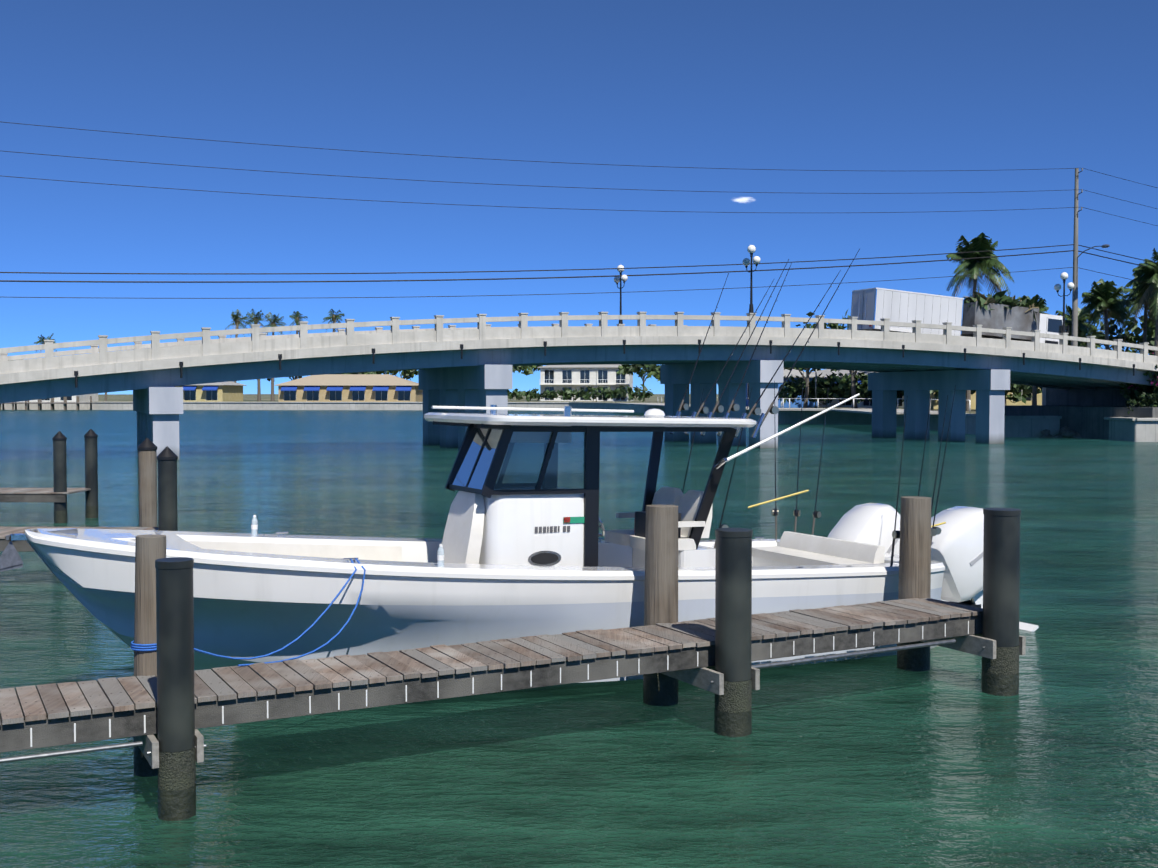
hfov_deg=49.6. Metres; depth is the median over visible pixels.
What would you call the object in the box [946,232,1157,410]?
palms
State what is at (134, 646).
bow rope
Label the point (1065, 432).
rock pile
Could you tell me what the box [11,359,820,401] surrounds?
shore trees
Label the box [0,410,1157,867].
water
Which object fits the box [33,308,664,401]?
shore palms
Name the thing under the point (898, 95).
sky
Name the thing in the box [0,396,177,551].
neighbour docks
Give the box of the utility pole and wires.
[0,122,1156,345]
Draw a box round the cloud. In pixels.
[734,196,752,202]
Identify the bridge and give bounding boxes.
[0,245,1157,459]
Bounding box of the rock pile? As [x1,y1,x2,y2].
[1039,426,1081,438]
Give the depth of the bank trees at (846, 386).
127.69 m
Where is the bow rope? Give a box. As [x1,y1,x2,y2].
[131,558,365,665]
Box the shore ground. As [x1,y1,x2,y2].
[84,394,975,413]
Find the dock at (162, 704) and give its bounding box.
[0,496,1025,820]
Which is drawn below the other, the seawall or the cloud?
the seawall
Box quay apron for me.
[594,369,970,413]
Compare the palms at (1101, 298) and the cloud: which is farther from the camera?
the cloud
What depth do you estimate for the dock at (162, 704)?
11.02 m
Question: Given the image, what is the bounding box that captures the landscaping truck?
[851,285,1068,343]
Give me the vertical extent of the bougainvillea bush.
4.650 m
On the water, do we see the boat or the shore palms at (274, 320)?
the boat
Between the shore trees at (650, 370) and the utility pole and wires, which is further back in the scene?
the shore trees at (650, 370)
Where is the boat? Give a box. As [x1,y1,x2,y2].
[0,249,1038,694]
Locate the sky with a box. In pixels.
[0,0,1157,393]
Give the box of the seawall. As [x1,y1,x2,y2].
[1,402,1157,441]
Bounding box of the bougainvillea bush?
[1119,353,1157,413]
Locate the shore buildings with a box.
[19,364,1041,408]
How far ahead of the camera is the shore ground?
342.66 m
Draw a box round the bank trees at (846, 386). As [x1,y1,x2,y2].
[778,294,1154,407]
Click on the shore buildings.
(355, 387)
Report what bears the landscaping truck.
on the bridge

